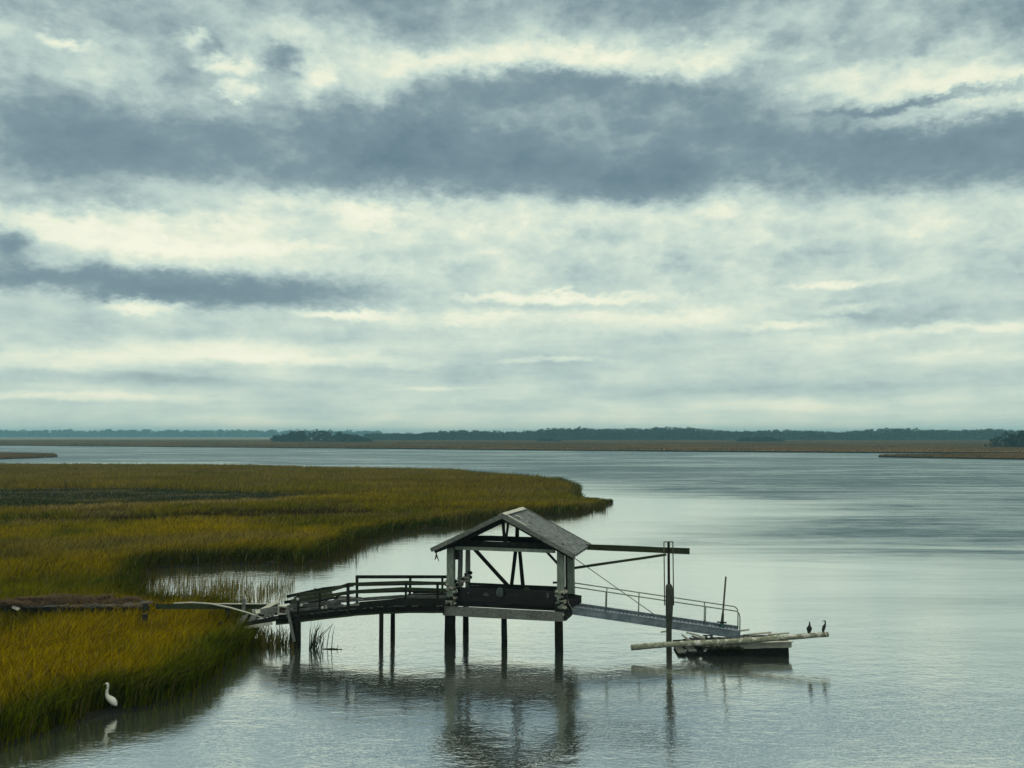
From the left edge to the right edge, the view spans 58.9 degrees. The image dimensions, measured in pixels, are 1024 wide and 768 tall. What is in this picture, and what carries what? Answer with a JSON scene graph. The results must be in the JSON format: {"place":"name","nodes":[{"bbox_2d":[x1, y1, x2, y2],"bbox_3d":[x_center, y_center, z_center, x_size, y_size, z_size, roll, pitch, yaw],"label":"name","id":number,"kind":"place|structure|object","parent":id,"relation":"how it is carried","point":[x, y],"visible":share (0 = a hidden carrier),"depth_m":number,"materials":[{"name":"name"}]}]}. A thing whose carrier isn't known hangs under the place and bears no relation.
{"place":"outdoors","nodes":[
{"label":"outdoors","id":0,"kind":"place"},
{"bbox_2d":[0,452,57,458],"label":"islet grass","id":1,"kind":"structure","parent":0,"point":[17,455],"depth_m":400.04,"materials":[{"name":"brown plant"}]},
{"bbox_2d":[0,571,279,750],"bbox_3d":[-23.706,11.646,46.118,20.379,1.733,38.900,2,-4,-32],"label":"marsh grass","id":2,"kind":"structure","parent":0,"point":[65,663],"depth_m":37.85,"materials":[{"name":"green plant"}]},
{"bbox_2d":[155,598,277,620],"bbox_3d":[-14.764,11.282,45.023,6.483,1.410,0.518,0,-3,7],"label":"fallen railing","id":3,"kind":"object","parent":2,"relation":"on","point":[243,605],"visible":0.7,"depth_m":45.17,"materials":[{"name":"grey wood"}]},
{"bbox_2d":[0,519,392,582],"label":"marsh grass","id":4,"kind":"structure","parent":0,"point":[39,551],"depth_m":74.14,"materials":[{"name":"green plant"}]},
{"bbox_2d":[145,568,294,605],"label":"marsh grass","id":5,"kind":"structure","parent":0,"point":[222,588],"depth_m":57.50,"materials":[{"name":"green plant"}]},
{"bbox_2d":[252,625,300,649],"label":"marsh grass","id":6,"kind":"structure","parent":0,"point":[270,642],"depth_m":42.76,"materials":[{"name":"green plant"}]},
{"bbox_2d":[0,462,587,498],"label":"marsh grass","id":7,"kind":"structure","parent":0,"point":[136,479],"depth_m":178.05,"materials":[{"name":"green plant"}]},
{"bbox_2d":[0,488,612,746],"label":"marsh mud","id":8,"kind":"structure","parent":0,"point":[97,713],"depth_m":34.34,"materials":[{"name":"brown soil"}]},
{"bbox_2d":[0,600,155,623],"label":"old boardwalk","id":9,"kind":"structure","parent":8,"relation":"on","point":[144,607],"depth_m":45.98,"materials":[{"name":"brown wood"}]},
{"bbox_2d":[0,592,152,607],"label":"wrack","id":10,"kind":"object","parent":9,"relation":"on","point":[52,599],"visible":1,"depth_m":46.70,"materials":[{"name":"brown plant"}]},
{"bbox_2d":[102,682,116,712],"bbox_3d":[-14.485,11.425,32.644,0.551,1.333,0.249,0,-3,0],"label":"egret","id":11,"kind":"object","parent":8,"relation":"on","point":[111,700],"visible":0.96,"depth_m":32.59,"materials":[{"name":"white"}]},
{"bbox_2d":[0,491,613,532],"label":"marsh grass","id":12,"kind":"structure","parent":0,"point":[413,509],"depth_m":113.04,"materials":[{"name":"green plant"}]},
{"bbox_2d":[0,437,1023,767],"bbox_3d":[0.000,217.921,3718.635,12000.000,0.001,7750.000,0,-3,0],"label":"water","id":13,"kind":"structure","parent":0,"point":[902,579],"depth_m":43.28,"materials":[{"name":"grey liquid"}]},
{"bbox_2d":[309,621,334,650],"bbox_3d":[-8.891,11.778,42.471,1.294,1.436,1.034,0,-3,0],"label":"reed clump","id":14,"kind":"object","parent":13,"relation":"in","point":[314,643],"visible":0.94,"depth_m":42.39,"materials":[{"name":"plant"}]},
{"bbox_2d":[275,575,446,647],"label":"walkway","id":15,"kind":"structure","parent":13,"relation":"in","point":[315,601],"depth_m":42.87,"materials":[{"name":"grey wood"}]},
{"bbox_2d":[235,608,294,627],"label":"broken ramp","id":16,"kind":"structure","parent":15,"relation":"attached to","point":[265,621],"depth_m":42.91,"materials":[{"name":"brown wood"}]},
{"bbox_2d":[174,602,262,617],"bbox_3d":[-14.137,10.834,43.583,4.703,0.631,0.102,-1,-3,12],"label":"bent pipe","id":17,"kind":"object","parent":16,"relation":"attached to","point":[218,605],"visible":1,"depth_m":43.55,"materials":[{"name":"grey metal"}]},
{"bbox_2d":[255,600,278,614],"bbox_3d":[-11.676,10.647,43.273,1.126,0.667,0.225,1,-3,-11],"label":"loose plank","id":18,"kind":"object","parent":16,"relation":"on","point":[270,605],"visible":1,"depth_m":43.27,"materials":[{"name":"grey wood"}]},
{"bbox_2d":[277,605,286,614],"bbox_3d":[-10.841,10.691,42.969,0.470,0.418,0.316,0,-3,0],"label":"crate","id":19,"kind":"object","parent":16,"relation":"on","point":[281,608],"visible":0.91,"depth_m":42.92,"materials":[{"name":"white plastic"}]},
{"bbox_2d":[260,606,277,614],"bbox_3d":[-11.483,10.749,43.066,0.968,0.410,0.065,0,-3,1],"label":"broken board","id":20,"kind":"object","parent":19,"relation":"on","point":[270,610],"visible":1,"depth_m":43.04,"materials":[{"name":"grey wood"}]},
{"bbox_2d":[285,607,295,641],"bbox_3d":[-10.390,11.285,42.585,0.551,1.612,0.131,-1,-3,16],"label":"leaning board","id":21,"kind":"object","parent":15,"relation":"attached to","point":[290,625],"visible":1,"depth_m":42.55,"materials":[{"name":"grey wood"}]},
{"bbox_2d":[139,503,607,586],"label":"marsh grass","id":22,"kind":"structure","parent":13,"relation":"in","point":[356,545],"depth_m":72.35,"materials":[{"name":"green plant"}]},
{"bbox_2d":[430,507,689,651],"bbox_3d":[2.391,9.994,43.242,11.874,7.890,4.202,-1,-3,15],"label":"boathouse","id":23,"kind":"object","parent":13,"relation":"in","point":[548,537],"visible":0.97,"depth_m":42.96,"materials":[{"name":"grey wood"}]},
{"bbox_2d":[445,579,457,605],"bbox_3d":[-2.913,9.995,43.351,0.653,1.296,0.626,0,-3,0],"label":"rope wrap","id":24,"kind":"object","parent":23,"relation":"attached to","point":[454,598],"visible":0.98,"depth_m":43.12,"materials":[{"name":"beige fabric"}]},
{"bbox_2d":[455,577,464,585],"bbox_3d":[-2.570,9.753,44.645,0.491,0.480,0.434,0,-3,0],"label":"rope wrap","id":25,"kind":"object","parent":23,"relation":"attached to","point":[462,581],"visible":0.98,"depth_m":44.50,"materials":[{"name":"beige fabric"}]},
{"bbox_2d":[463,570,472,582],"bbox_3d":[-2.239,9.739,45.874,0.490,0.594,0.497,0,-3,0],"label":"rope wrap","id":26,"kind":"object","parent":23,"relation":"attached to","point":[470,572],"visible":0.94,"depth_m":45.71,"materials":[{"name":"beige fabric"}]},
{"bbox_2d":[496,587,503,597],"bbox_3d":[-0.572,9.856,42.783,0.351,0.536,0.320,0,-3,0],"label":"buoy","id":27,"kind":"object","parent":23,"relation":"hanging from","point":[499,593],"visible":1,"depth_m":42.69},
{"bbox_2d":[464,593,581,606],"bbox_3d":[0.576,10.333,43.590,5.640,0.575,1.663,-1,-3,15],"label":"skiff","id":28,"kind":"object","parent":23,"relation":"in","point":[574,600],"visible":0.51,"depth_m":42.79,"materials":[{"name":"paint"}]},
{"bbox_2d":[554,589,567,615],"bbox_3d":[2.266,10.110,41.963,0.630,1.222,0.583,0,-3,0],"label":"rope wrap","id":29,"kind":"object","parent":23,"relation":"attached to","point":[562,599],"visible":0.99,"depth_m":41.78,"materials":[{"name":"beige fabric"}]},
{"bbox_2d":[574,558,660,618],"bbox_3d":[5.083,9.833,43.543,4.575,2.712,0.041,-2,-4,27],"label":"stay rod","id":30,"kind":"object","parent":23,"relation":"attached to","point":[617,588],"visible":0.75,"depth_m":43.58,"materials":[{"name":"metal"}]},
{"bbox_2d":[570,583,740,637],"bbox_3d":[6.711,10.695,42.964,7.931,2.222,1.170,0,-3,9],"label":"gangway","id":31,"kind":"object","parent":23,"relation":"attached to","point":[651,619],"visible":0.94,"depth_m":42.72,"materials":[{"name":"metal"}]},
{"bbox_2d":[717,576,726,627],"bbox_3d":[9.900,10.341,42.794,0.458,2.491,0.268,1,-4,-25],"label":"pole","id":32,"kind":"object","parent":31,"relation":"on","point":[721,622],"visible":0.81,"depth_m":42.73,"materials":[{"name":"metal"}]},
{"bbox_2d":[663,541,673,654],"bbox_3d":[7.190,10.534,41.513,0.405,6.601,0.359,3,-4,-38],"label":"mooring pile","id":33,"kind":"object","parent":13,"relation":"in","point":[669,600],"visible":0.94,"depth_m":41.47,"materials":[{"name":"wood"}]},
{"bbox_2d":[661,629,792,655],"bbox_3d":[9.842,12.057,42.230,5.916,1.471,2.775,0,-3,0],"label":"float","id":34,"kind":"object","parent":13,"relation":"on","point":[776,648],"visible":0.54,"depth_m":41.03,"materials":[{"name":"grey wood"}]},
{"bbox_2d":[631,632,828,650],"bbox_3d":[9.758,11.547,40.700,8.848,0.856,0.266,0,-3,1],"label":"log","id":35,"kind":"object","parent":34,"relation":"on","point":[642,646],"visible":1,"depth_m":40.60,"materials":[{"name":"grey wood"}]},
{"bbox_2d":[807,622,811,632],"bbox_3d":[13.331,10.940,40.666,0.201,0.587,0.191,-3,-4,42],"label":"cormorant","id":36,"kind":"object","parent":35,"relation":"on","point":[809,628],"visible":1,"depth_m":40.62,"materials":[{"name":"black"}]},
{"bbox_2d":[822,620,825,632],"bbox_3d":[13.986,10.891,40.645,0.194,0.596,0.173,0,-3,0],"label":"cormorant","id":37,"kind":"object","parent":35,"relation":"on","point":[823,628],"visible":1,"depth_m":40.61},
{"bbox_2d":[0,438,1023,452],"bbox_3d":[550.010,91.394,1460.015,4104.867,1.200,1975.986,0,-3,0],"label":"marsh ground","id":38,"kind":"structure","parent":0,"point":[651,450],"depth_m":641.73,"materials":[{"name":"plant"}]},
{"bbox_2d":[0,429,381,436],"bbox_3d":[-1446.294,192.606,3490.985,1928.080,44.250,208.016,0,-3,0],"label":"distant woods","id":39,"kind":"object","parent":38,"relation":"on","point":[145,433],"visible":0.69,"depth_m":3450.40,"materials":[{"name":"green plant"}]},
{"bbox_2d":[270,429,372,441],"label":"tree hammock","id":40,"kind":"object","parent":38,"relation":"on","point":[300,436],"visible":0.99,"depth_m":1107.48,"materials":[{"name":"green plant"}]},
{"bbox_2d":[536,438,560,441],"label":"thicket","id":41,"kind":"object","parent":38,"relation":"on","point":[548,440],"visible":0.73,"depth_m":1171.17,"materials":[{"name":"green plant"}]},
{"bbox_2d":[363,426,1022,440],"bbox_3d":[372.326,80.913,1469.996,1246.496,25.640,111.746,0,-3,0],"label":"distant woods","id":42,"kind":"object","parent":38,"relation":"on","point":[659,433],"visible":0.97,"depth_m":1436.58,"materials":[{"name":"green plant"}]},
{"bbox_2d":[737,436,784,441],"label":"thicket","id":43,"kind":"object","parent":38,"relation":"on","point":[761,439],"visible":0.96,"depth_m":1142.98,"materials":[{"name":"green plant"}]},
{"bbox_2d":[984,430,1023,447],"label":"tree hammock","id":44,"kind":"object","parent":38,"relation":"on","point":[1012,440],"visible":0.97,"depth_m":633.68,"materials":[{"name":"green plant"}]},
{"bbox_2d":[0,0,1023,434],"label":"sky","id":45,"kind":"structure","parent":0,"point":[385,216],"materials":[{"name":"grey"}]},
{"bbox_2d":[878,456,1023,459],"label":"spit ground","id":46,"kind":"structure","parent":0,"point":[951,457],"depth_m":378.31,"materials":[{"name":"brown soil"}]},
{"bbox_2d":[879,452,1023,457],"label":"spit grass","id":47,"kind":"structure","parent":46,"relation":"on","point":[1003,455],"depth_m":393.76,"materials":[{"name":"brown plant"}]}
]}

